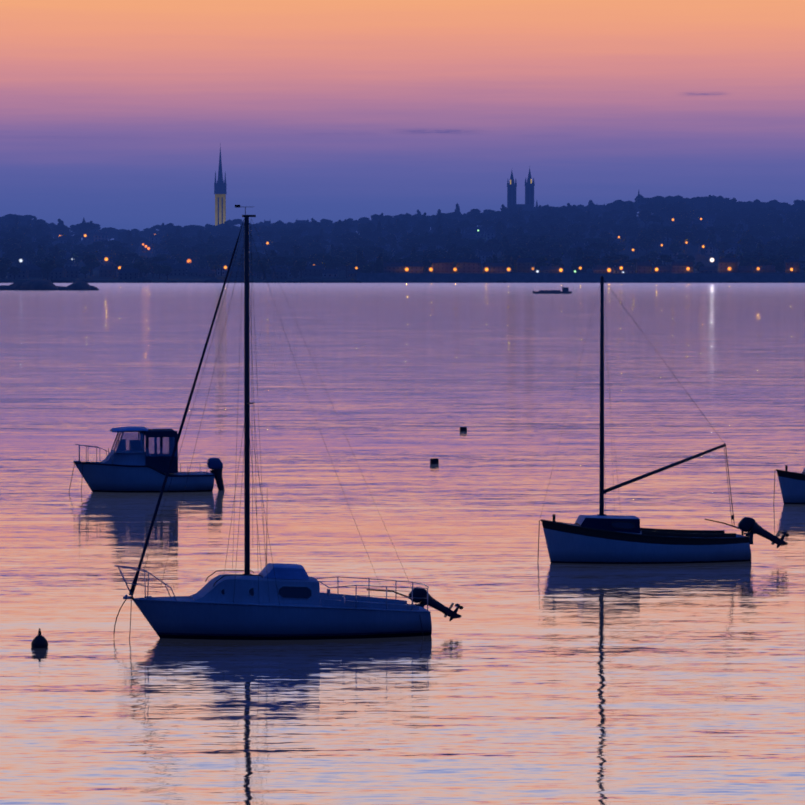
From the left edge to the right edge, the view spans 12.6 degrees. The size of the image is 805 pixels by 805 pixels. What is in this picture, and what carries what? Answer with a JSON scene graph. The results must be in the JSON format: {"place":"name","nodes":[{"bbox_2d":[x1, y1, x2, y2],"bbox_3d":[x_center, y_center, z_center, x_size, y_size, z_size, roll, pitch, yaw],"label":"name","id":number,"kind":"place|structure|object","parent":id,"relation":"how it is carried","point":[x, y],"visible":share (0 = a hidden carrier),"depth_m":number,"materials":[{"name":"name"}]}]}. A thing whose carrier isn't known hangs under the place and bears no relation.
{"place":"outdoors","nodes":[
{"label":"outdoors","id":0,"kind":"place"},
{"bbox_2d":[0,283,804,804],"bbox_3d":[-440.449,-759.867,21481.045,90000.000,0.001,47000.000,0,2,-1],"label":"sea water","id":1,"kind":"structure","parent":0,"point":[528,677],"depth_m":106.99,"materials":[{"name":"purple liquid"}]},
{"bbox_2d":[31,628,47,647],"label":"mooring buoy","id":2,"kind":"object","parent":1,"relation":"in","point":[39,640],"visible":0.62,"depth_m":76.39,"materials":[{"name":"plastic"}]},
{"bbox_2d":[0,280,98,289],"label":"bay islets","id":3,"kind":"object","parent":1,"relation":"on","point":[45,285],"visible":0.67,"depth_m":1573.91,"materials":[{"name":"grey stone"}]},
{"bbox_2d":[73,462,214,492],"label":"boat hull","id":4,"kind":"object","parent":1,"relation":"on","point":[101,477],"visible":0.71,"depth_m":130.15,"materials":[{"name":"white plastic"}]},
{"bbox_2d":[69,463,82,492],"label":"mooring line","id":5,"kind":"object","parent":4,"relation":"attached to","point":[71,478],"visible":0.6,"depth_m":130.44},
{"bbox_2d":[101,426,177,472],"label":"boat cabin","id":6,"kind":"object","parent":4,"relation":"on","point":[137,452],"depth_m":130.24,"materials":[{"name":"white plastic"}]},
{"bbox_2d":[73,444,206,471],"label":"motorboat rails","id":7,"kind":"object","parent":4,"relation":"attached to","point":[96,447],"visible":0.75,"depth_m":130.47,"materials":[{"name":"metal"}]},
{"bbox_2d":[207,458,224,490],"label":"outboard motor","id":8,"kind":"object","parent":4,"relation":"attached to","point":[215,465],"visible":0.52,"depth_m":131.35,"materials":[{"name":"black plastic"}]},
{"bbox_2d":[114,205,462,639],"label":"sailboat","id":9,"kind":"object","parent":1,"relation":"on","point":[276,601],"visible":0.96,"depth_m":78.20,"materials":[{"name":"paint"}]},
{"bbox_2d":[430,458,438,463],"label":"mooring buoy","id":10,"kind":"object","parent":1,"relation":"in","point":[434,460],"visible":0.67,"depth_m":149.57,"materials":[{"name":"plastic"}]},
{"bbox_2d":[460,427,466,431],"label":"mooring buoy","id":11,"kind":"object","parent":1,"relation":"in","point":[463,429],"visible":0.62,"depth_m":180.12,"materials":[{"name":"plastic"}]},
{"bbox_2d":[532,287,571,293],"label":"oyster barge","id":12,"kind":"object","parent":1,"relation":"on","point":[565,290],"visible":0.94,"depth_m":1336.15},
{"bbox_2d":[538,276,788,563],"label":"sailboat","id":13,"kind":"object","parent":1,"relation":"on","point":[601,537],"visible":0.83,"depth_m":98.51,"materials":[{"name":"paint"}]},
{"bbox_2d":[773,465,804,503],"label":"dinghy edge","id":14,"kind":"object","parent":1,"relation":"on","point":[792,486],"visible":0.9,"depth_m":123.58,"materials":[{"name":"paint"}]},
{"bbox_2d":[0,214,804,282],"bbox_3d":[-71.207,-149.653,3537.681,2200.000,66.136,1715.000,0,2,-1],"label":"shore terrain","id":15,"kind":"structure","parent":0,"point":[709,259],"depth_m":2916.69,"materials":[{"name":"plant"}]},
{"bbox_2d":[214,147,226,225],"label":"church steeple","id":16,"kind":"object","parent":15,"relation":"on","point":[220,193],"visible":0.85,"depth_m":3387.51,"materials":[{"name":"beige stone"}]},
{"bbox_2d":[0,277,741,282],"bbox_3d":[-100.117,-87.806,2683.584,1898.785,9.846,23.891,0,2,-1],"label":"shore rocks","id":17,"kind":"object","parent":15,"relation":"on","point":[146,280],"visible":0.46,"depth_m":2681.07,"materials":[{"name":"grey stone"}]},
{"bbox_2d":[4,195,748,221],"bbox_3d":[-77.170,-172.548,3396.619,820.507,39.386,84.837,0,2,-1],"label":"shore trees","id":18,"kind":"object","parent":15,"relation":"on","point":[677,198],"visible":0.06,"depth_m":3375.03,"materials":[{"name":"green plant"}]},
{"bbox_2d":[0,195,804,279],"bbox_3d":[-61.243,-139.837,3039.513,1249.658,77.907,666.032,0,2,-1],"label":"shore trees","id":19,"kind":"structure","parent":15,"relation":"on","point":[544,238],"depth_m":3024.99,"materials":[{"name":"green plant"}]},
{"bbox_2d":[82,218,98,232],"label":"chapel steeple","id":20,"kind":"object","parent":19,"relation":"on","point":[93,230],"visible":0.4,"depth_m":3329.94,"materials":[{"name":"black"}]},
{"bbox_2d":[637,190,644,209],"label":"church spire","id":21,"kind":"structure","parent":19,"relation":"on","point":[639,201],"depth_m":3358.24,"materials":[{"name":"black"}]},
{"bbox_2d":[0,204,804,277],"bbox_3d":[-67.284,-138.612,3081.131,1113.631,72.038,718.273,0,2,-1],"label":"trees","id":22,"kind":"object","parent":15,"relation":"on","point":[490,232],"depth_m":3027.82,"materials":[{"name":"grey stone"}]},
{"bbox_2d":[13,195,798,240],"bbox_3d":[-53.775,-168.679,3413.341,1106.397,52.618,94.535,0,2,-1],"label":"trees","id":23,"kind":"object","parent":15,"relation":"on","point":[232,223],"visible":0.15,"depth_m":3396.41,"materials":[{"name":"green plant"}]},
{"bbox_2d":[8,256,804,279],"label":"seafront houses","id":24,"kind":"structure","parent":15,"relation":"on","point":[525,265],"depth_m":2709.61,"materials":[{"name":"grey stone"}]},
{"bbox_2d":[85,235,791,272],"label":"street lamps","id":25,"kind":"object","parent":15,"relation":"on","point":[508,269],"visible":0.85,"depth_m":2759.99,"materials":[{"name":"orange"}]},
{"bbox_2d":[507,168,537,224],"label":"twin church towers","id":26,"kind":"structure","parent":15,"relation":"on","point":[528,205],"depth_m":3396.32,"materials":[{"name":"black"}]},
{"bbox_2d":[356,273,804,282],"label":"seawall","id":27,"kind":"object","parent":15,"relation":"on","point":[580,277],"depth_m":2685.95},
{"bbox_2d":[0,0,804,239],"label":"sky","id":28,"kind":"structure","parent":0,"point":[118,114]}
]}

